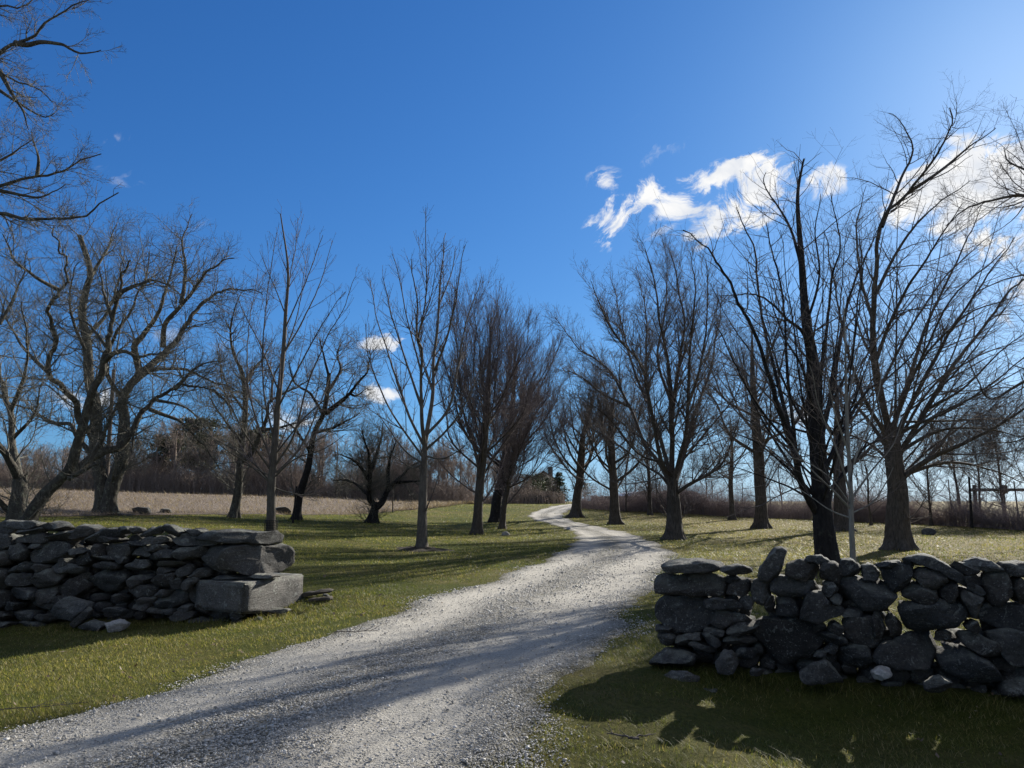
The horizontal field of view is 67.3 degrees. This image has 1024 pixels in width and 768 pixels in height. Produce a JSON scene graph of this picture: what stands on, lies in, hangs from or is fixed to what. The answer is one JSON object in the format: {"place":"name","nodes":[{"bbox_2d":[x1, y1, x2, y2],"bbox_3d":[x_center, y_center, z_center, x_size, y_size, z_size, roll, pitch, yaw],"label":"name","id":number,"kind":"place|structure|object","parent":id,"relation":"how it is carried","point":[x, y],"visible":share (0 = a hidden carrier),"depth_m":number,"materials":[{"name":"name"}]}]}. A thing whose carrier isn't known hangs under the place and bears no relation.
{"place":"outdoors","nodes":[
{"label":"outdoors","id":0,"kind":"place"},
{"bbox_2d":[0,485,473,516],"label":"field","id":1,"kind":"structure","parent":0,"point":[262,499],"depth_m":52.08,"materials":[{"name":"beige plant"}]},
{"bbox_2d":[6,363,115,474],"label":"utility pole","id":2,"kind":"object","parent":1,"relation":"on","point":[106,460],"visible":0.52,"depth_m":58.10,"materials":[{"name":"brown wood"}]},
{"bbox_2d":[0,180,287,515],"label":"old tree","id":3,"kind":"object","parent":1,"relation":"on","point":[106,496],"visible":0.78,"depth_m":30.60,"materials":[{"name":"brown plant"}]},
{"bbox_2d":[160,508,171,512],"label":"field stone","id":4,"kind":"object","parent":1,"relation":"on","point":[166,510],"visible":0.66,"depth_m":34.23,"materials":[{"name":"grey stone"}]},
{"bbox_2d":[276,507,291,514],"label":"field stone","id":5,"kind":"object","parent":1,"relation":"on","point":[283,509],"visible":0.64,"depth_m":43.21,"materials":[{"name":"grey stone"}]},
{"bbox_2d":[0,504,680,767],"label":"gravel road","id":6,"kind":"structure","parent":0,"point":[592,538],"depth_m":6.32,"materials":[{"name":"grey gravel"}]},
{"bbox_2d":[334,619,379,631],"bbox_3d":[-1.765,2.785,8.857,0.555,0.144,0.133,1,-9,-7],"label":"fallen twig","id":7,"kind":"object","parent":6,"relation":"on","point":[355,631],"visible":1,"depth_m":8.85,"materials":[{"name":"wood"}]},
{"bbox_2d":[0,501,1023,767],"bbox_3d":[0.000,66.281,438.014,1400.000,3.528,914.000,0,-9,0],"label":"ground","id":8,"kind":"structure","parent":0,"point":[686,715],"depth_m":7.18,"materials":[{"name":"green plant"}]},
{"bbox_2d":[0,222,78,521],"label":"old tree","id":9,"kind":"object","parent":8,"relation":"on","point":[10,455],"visible":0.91,"depth_m":22.22,"materials":[{"name":"brown plant"}]},
{"bbox_2d":[0,693,93,714],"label":"fallen twig","id":10,"kind":"object","parent":8,"relation":"on","point":[44,704],"visible":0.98,"depth_m":5.66,"materials":[{"name":"brown wood"}]},
{"bbox_2d":[0,0,125,254],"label":"overhanging tree","id":11,"kind":"object","parent":8,"relation":"on","point":[16,43],"visible":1,"depth_m":12.83,"materials":[{"name":"brown plant"}]},
{"bbox_2d":[50,596,94,621],"bbox_3d":[-6.488,3.301,11.310,0.590,0.359,0.332,0,-9,0],"label":"fallen stone","id":12,"kind":"object","parent":8,"relation":"on","point":[70,608],"visible":0.94,"depth_m":11.21,"materials":[{"name":"grey stone"}]},
{"bbox_2d":[70,606,93,627],"bbox_3d":[-6.216,3.379,11.150,0.339,0.307,0.215,0,-9,0],"label":"fallen stone","id":13,"kind":"object","parent":8,"relation":"on","point":[83,617],"visible":0.99,"depth_m":11.08,"materials":[{"name":"grey stone"}]},
{"bbox_2d":[78,619,105,630],"bbox_3d":[-6.017,3.475,11.028,0.406,0.182,0.218,-1,-9,8],"label":"fallen stone","id":14,"kind":"object","parent":8,"relation":"on","point":[94,625],"visible":0.91,"depth_m":10.95,"materials":[{"name":"grey stone"}]},
{"bbox_2d":[102,607,129,616],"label":"fallen stone","id":15,"kind":"object","parent":8,"relation":"on","point":[116,611],"visible":1,"depth_m":11.24,"materials":[{"name":"grey stone"}]},
{"bbox_2d":[104,619,130,632],"bbox_3d":[-5.570,3.409,10.836,0.332,0.183,0.266,0,-9,0],"label":"fallen stone","id":16,"kind":"object","parent":8,"relation":"on","point":[118,625],"visible":0.99,"depth_m":10.75,"materials":[{"name":"grey stone"}]},
{"bbox_2d":[0,212,259,523],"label":"old tree","id":17,"kind":"object","parent":8,"relation":"on","point":[75,467],"visible":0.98,"depth_m":19.92,"materials":[{"name":"brown plant"}]},
{"bbox_2d":[0,519,302,627],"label":"dry stone wall","id":18,"kind":"structure","parent":8,"relation":"on","point":[177,573],"depth_m":11.68,"materials":[{"name":"stone"}]},
{"bbox_2d":[148,433,185,470],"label":"pine tree","id":19,"kind":"object","parent":8,"relation":"on","point":[161,447],"visible":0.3,"depth_m":104.78,"materials":[{"name":"green plant"}]},
{"bbox_2d":[169,416,226,472],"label":"pine tree","id":20,"kind":"object","parent":8,"relation":"on","point":[191,439],"visible":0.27,"depth_m":102.06,"materials":[{"name":"green plant"}]},
{"bbox_2d":[230,613,245,620],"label":"fallen stone","id":21,"kind":"object","parent":8,"relation":"on","point":[234,616],"visible":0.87,"depth_m":11.06,"materials":[{"name":"grey stone"}]},
{"bbox_2d":[227,424,285,463],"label":"pine tree","id":22,"kind":"object","parent":8,"relation":"on","point":[254,432],"visible":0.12,"depth_m":103.23,"materials":[{"name":"green plant"}]},
{"bbox_2d":[177,266,347,517],"bbox_3d":[-11.864,0.778,36.527,7.631,11.334,7.367,3,-9,-21],"label":"old tree","id":23,"kind":"object","parent":8,"relation":"on","point":[234,510],"visible":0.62,"depth_m":35.55,"materials":[{"name":"brown plant"}]},
{"bbox_2d":[166,200,365,530],"bbox_3d":[-7.928,-0.893,24.247,6.720,11.778,4.817,1,-9,-9],"label":"young tree","id":24,"kind":"object","parent":8,"relation":"on","point":[270,479],"visible":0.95,"depth_m":24.02,"materials":[{"name":"brown plant"}]},
{"bbox_2d":[266,607,291,613],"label":"fallen stone","id":25,"kind":"object","parent":8,"relation":"on","point":[280,610],"visible":0.99,"depth_m":11.52,"materials":[{"name":"grey stone"}]},
{"bbox_2d":[0,414,560,503],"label":"woods","id":26,"kind":"object","parent":8,"relation":"on","point":[450,465],"visible":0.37,"depth_m":97.72,"materials":[{"name":"brown plant"}]},
{"bbox_2d":[0,438,571,503],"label":"undergrowth","id":27,"kind":"object","parent":8,"relation":"on","point":[147,483],"visible":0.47,"depth_m":92.19,"materials":[{"name":"brown plant"}]},
{"bbox_2d":[292,486,297,523],"bbox_3d":[-9.753,5.474,34.516,0.210,1.756,0.098,0,-9,0],"label":"stake","id":28,"kind":"object","parent":8,"relation":"on","point":[294,507],"visible":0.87,"depth_m":34.48,"materials":[{"name":"brown wood"}]},
{"bbox_2d":[302,588,333,596],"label":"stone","id":29,"kind":"object","parent":8,"relation":"on","point":[317,592],"visible":1,"depth_m":12.57,"materials":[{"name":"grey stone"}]},
{"bbox_2d":[305,596,332,601],"bbox_3d":[-3.099,3.460,12.351,0.444,0.119,0.160,-2,-9,15],"label":"plank","id":30,"kind":"object","parent":8,"relation":"on","point":[320,599],"visible":0.98,"depth_m":12.28,"materials":[{"name":"grey wood"}]},
{"bbox_2d":[259,317,395,519],"bbox_3d":[-8.798,1.557,37.514,6.872,10.373,7.059,0,-9,0],"label":"old tree","id":31,"kind":"object","parent":8,"relation":"on","point":[303,485],"visible":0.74,"depth_m":37.78,"materials":[{"name":"brown plant"}]},
{"bbox_2d":[319,399,441,523],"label":"old tree","id":32,"kind":"object","parent":8,"relation":"on","point":[370,483],"visible":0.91,"depth_m":40.36,"materials":[{"name":"brown plant"}]},
{"bbox_2d":[390,472,398,510],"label":"sapling","id":33,"kind":"object","parent":8,"relation":"on","point":[393,494],"visible":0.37,"depth_m":57.56,"materials":[{"name":"brown plant"}]},
{"bbox_2d":[354,205,496,547],"bbox_3d":[-2.992,-0.331,24.763,4.285,11.432,7.666,2,-9,-13],"label":"young tree","id":34,"kind":"object","parent":8,"relation":"on","point":[421,539],"visible":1,"depth_m":24.09,"materials":[{"name":"brown plant"}]},
{"bbox_2d":[396,546,454,551],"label":"mulch","id":35,"kind":"object","parent":8,"relation":"on","point":[417,549],"visible":0.89,"depth_m":23.47,"materials":[{"name":"wood"}]},
{"bbox_2d":[403,262,557,534],"bbox_3d":[-1.296,0.713,35.506,7.550,12.690,6.440,5,-10,-31],"label":"bare tree","id":36,"kind":"object","parent":8,"relation":"on","point":[482,448],"visible":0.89,"depth_m":35.02,"materials":[{"name":"brown plant"}]},
{"bbox_2d":[5,518,1020,762],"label":"stones","id":37,"kind":"object","parent":8,"relation":"on","point":[675,655],"depth_m":7.05,"materials":[{"name":"grey stone"}]},
{"bbox_2d":[444,322,584,522],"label":"bare tree","id":38,"kind":"object","parent":8,"relation":"on","point":[494,516],"visible":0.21,"depth_m":49.00,"materials":[{"name":"brown plant"}]},
{"bbox_2d":[452,375,582,528],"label":"bare tree","id":39,"kind":"object","parent":8,"relation":"on","point":[518,447],"visible":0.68,"depth_m":41.67,"materials":[{"name":"brown plant"}]},
{"bbox_2d":[513,473,551,492],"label":"spruce tree","id":40,"kind":"object","parent":8,"relation":"on","point":[532,483],"visible":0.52,"depth_m":90.91,"materials":[{"name":"green plant"}]},
{"bbox_2d":[523,495,553,503],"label":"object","id":41,"kind":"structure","parent":8,"relation":"on","point":[549,497],"depth_m":87.12,"materials":[{"name":"brown plant"}]},
{"bbox_2d":[529,467,558,486],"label":"house","id":42,"kind":"structure","parent":8,"relation":"on","point":[551,468],"depth_m":115.31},
{"bbox_2d":[541,478,553,494],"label":"spruce tree","id":43,"kind":"object","parent":8,"relation":"on","point":[547,485],"visible":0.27,"depth_m":96.01,"materials":[{"name":"green plant"}]},
{"bbox_2d":[551,472,571,503],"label":"spruce tree","id":44,"kind":"object","parent":8,"relation":"on","point":[557,476],"visible":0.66,"depth_m":88.98,"materials":[{"name":"green plant"}]},
{"bbox_2d":[570,482,595,495],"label":"spruce tree","id":45,"kind":"object","parent":8,"relation":"on","point":[584,488],"visible":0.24,"depth_m":91.08,"materials":[{"name":"plant"}]},
{"bbox_2d":[535,348,637,517],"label":"bare tree","id":46,"kind":"object","parent":8,"relation":"on","point":[575,511],"visible":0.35,"depth_m":54.76,"materials":[{"name":"brown plant"}]},
{"bbox_2d":[548,336,686,524],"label":"bare tree","id":47,"kind":"object","parent":8,"relation":"on","point":[614,508],"visible":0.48,"depth_m":47.17,"materials":[{"name":"brown plant"}]},
{"bbox_2d":[604,724,639,739],"bbox_3d":[0.709,2.253,4.969,0.245,0.084,0.037,-5,-10,30],"label":"fallen twig","id":48,"kind":"object","parent":8,"relation":"on","point":[627,736],"visible":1,"depth_m":4.96,"materials":[{"name":"wood"}]},
{"bbox_2d":[599,441,646,511],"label":"hedgerow tree","id":49,"kind":"object","parent":8,"relation":"on","point":[625,487],"visible":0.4,"depth_m":61.67,"materials":[{"name":"brown plant"}]},
{"bbox_2d":[628,733,655,738],"bbox_3d":[0.832,2.267,4.961,0.204,0.022,0.041,3,-9,-20],"label":"fallen twig","id":50,"kind":"object","parent":8,"relation":"on","point":[630,737],"visible":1,"depth_m":4.96,"materials":[{"name":"wood"}]},
{"bbox_2d":[536,212,771,539],"bbox_3d":[6.339,-0.546,32.571,10.915,14.249,12.486,0,-9,0],"label":"bare tree","id":51,"kind":"object","parent":8,"relation":"on","point":[671,471],"visible":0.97,"depth_m":30.51,"materials":[{"name":"brown plant"}]},
{"bbox_2d":[629,439,678,510],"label":"hedgerow tree","id":52,"kind":"object","parent":8,"relation":"on","point":[644,470],"visible":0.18,"depth_m":61.38,"materials":[{"name":"brown plant"}]},
{"bbox_2d":[627,404,684,514],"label":"bare tree","id":53,"kind":"object","parent":8,"relation":"on","point":[649,492],"visible":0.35,"depth_m":57.28,"materials":[{"name":"brown plant"}]},
{"bbox_2d":[664,670,699,681],"bbox_3d":[1.471,2.597,6.766,0.360,0.158,0.231,-2,-9,15],"label":"fallen stone","id":54,"kind":"object","parent":8,"relation":"on","point":[686,675],"visible":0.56,"depth_m":6.72,"materials":[{"name":"grey stone"}]},
{"bbox_2d":[686,442,728,512],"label":"hedgerow tree","id":55,"kind":"object","parent":8,"relation":"on","point":[699,466],"visible":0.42,"depth_m":61.45,"materials":[{"name":"brown plant"}]},
{"bbox_2d":[704,688,716,692],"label":"fallen stone","id":56,"kind":"object","parent":8,"relation":"on","point":[713,691],"visible":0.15,"depth_m":6.49,"materials":[{"name":"grey stone"}]},
{"bbox_2d":[715,649,738,674],"bbox_3d":[1.923,2.482,6.875,0.198,0.204,0.229,-4,-9,24],"label":"fallen stone","id":57,"kind":"object","parent":8,"relation":"on","point":[726,662],"visible":1,"depth_m":6.79,"materials":[{"name":"grey stone"}]},
{"bbox_2d":[689,382,769,519],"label":"bare tree","id":58,"kind":"object","parent":8,"relation":"on","point":[731,502],"visible":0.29,"depth_m":52.27,"materials":[{"name":"brown plant"}]},
{"bbox_2d":[750,667,763,676],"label":"fallen stone","id":59,"kind":"object","parent":8,"relation":"on","point":[756,672],"visible":1,"depth_m":6.67,"materials":[{"name":"grey stone"}]},
{"bbox_2d":[682,299,844,528],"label":"bare tree","id":60,"kind":"object","parent":8,"relation":"on","point":[761,520],"visible":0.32,"depth_m":42.10,"materials":[{"name":"brown plant"}]},
{"bbox_2d":[746,442,802,507],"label":"hedgerow tree","id":61,"kind":"object","parent":8,"relation":"on","point":[786,482],"visible":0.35,"depth_m":61.57,"materials":[{"name":"brown plant"}]},
{"bbox_2d":[555,451,1023,529],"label":"brambles","id":62,"kind":"object","parent":8,"relation":"on","point":[997,518],"visible":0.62,"depth_m":54.44,"materials":[{"name":"brown plant"}]},
{"bbox_2d":[657,128,974,566],"bbox_3d":[6.898,-1.046,17.165,11.538,10.550,6.167,6,-10,-35],"label":"bare tree","id":63,"kind":"object","parent":8,"relation":"on","point":[825,539],"visible":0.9,"depth_m":16.64,"materials":[{"name":"brown plant"}]},
{"bbox_2d":[609,478,1022,524],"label":"wire fence","id":64,"kind":"object","parent":8,"relation":"on","point":[1016,500],"visible":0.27,"depth_m":45.74,"materials":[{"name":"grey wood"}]},
{"bbox_2d":[799,659,843,685],"bbox_3d":[2.617,2.451,6.546,0.334,0.204,0.250,0,-9,0],"label":"fallen stone","id":65,"kind":"object","parent":8,"relation":"on","point":[823,672],"visible":1,"depth_m":6.47,"materials":[{"name":"grey stone"}]},
{"bbox_2d":[754,287,912,574],"bbox_3d":[5.793,0.972,13.479,3.805,5.464,1.935,6,-10,-35],"label":"sapling","id":66,"kind":"object","parent":8,"relation":"on","point":[849,483],"visible":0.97,"depth_m":13.36,"materials":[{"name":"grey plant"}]},
{"bbox_2d":[654,546,1023,697],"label":"dry stone wall","id":67,"kind":"structure","parent":8,"relation":"on","point":[703,611],"depth_m":6.67,"materials":[{"name":"grey stone"}]},
{"bbox_2d":[785,333,915,531],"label":"bare tree","id":68,"kind":"object","parent":8,"relation":"on","point":[840,521],"visible":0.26,"depth_m":39.22,"materials":[{"name":"brown plant"}]},
{"bbox_2d":[827,412,915,525],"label":"hedgerow tree","id":69,"kind":"object","parent":8,"relation":"on","point":[867,483],"visible":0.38,"depth_m":46.45,"materials":[{"name":"brown plant"}]},
{"bbox_2d":[777,70,1023,550],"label":"bare tree","id":70,"kind":"object","parent":8,"relation":"on","point":[898,533],"visible":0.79,"depth_m":24.31,"materials":[{"name":"brown plant"}]},
{"bbox_2d":[870,401,975,525],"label":"hedgerow tree","id":71,"kind":"object","parent":8,"relation":"on","point":[931,523],"visible":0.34,"depth_m":46.09,"materials":[{"name":"brown plant"}]},
{"bbox_2d":[921,528,935,534],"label":"field stone","id":72,"kind":"object","parent":8,"relation":"on","point":[927,531],"visible":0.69,"depth_m":34.25,"materials":[{"name":"grey stone"}]},
{"bbox_2d":[922,674,952,692],"bbox_3d":[3.413,2.409,6.181,0.220,0.154,0.227,-3,-9,18],"label":"fallen stone","id":73,"kind":"object","parent":8,"relation":"on","point":[937,683],"visible":1,"depth_m":6.11,"materials":[{"name":"grey stone"}]},
{"bbox_2d":[908,390,1012,502],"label":"hedgerow tree","id":74,"kind":"object","parent":8,"relation":"on","point":[956,482],"visible":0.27,"depth_m":46.59,"materials":[{"name":"brown plant"}]},
{"bbox_2d":[914,96,1023,487],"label":"overhanging tree","id":75,"kind":"object","parent":8,"relation":"on","point":[998,397],"visible":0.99,"depth_m":19.16,"materials":[{"name":"brown plant"}]},
{"bbox_2d":[919,408,1022,514],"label":"hedgerow tree","id":76,"kind":"object","parent":8,"relation":"on","point":[983,474],"visible":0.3,"depth_m":46.53,"materials":[{"name":"brown plant"}]},
{"bbox_2d":[968,477,973,527],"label":"fence post","id":77,"kind":"object","parent":8,"relation":"on","point":[971,511],"visible":0.92,"depth_m":42.43,"materials":[{"name":"brown wood"}]},
{"bbox_2d":[927,381,1023,506],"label":"hedgerow tree","id":78,"kind":"object","parent":8,"relation":"on","point":[1000,460],"visible":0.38,"depth_m":46.23,"materials":[{"name":"brown plant"}]},
{"bbox_2d":[963,381,1023,480],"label":"hedgerow tree","id":79,"kind":"object","parent":8,"relation":"on","point":[1012,460],"visible":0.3,"depth_m":46.93,"materials":[{"name":"brown plant"}]},
{"bbox_2d":[971,485,1023,513],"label":"rail fence","id":80,"kind":"object","parent":8,"relation":"on","point":[1000,489],"visible":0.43,"depth_m":45.55,"materials":[{"name":"brown wood"}]},
{"bbox_2d":[0,0,1023,500],"label":"sky","id":81,"kind":"structure","parent":0,"point":[533,131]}
]}

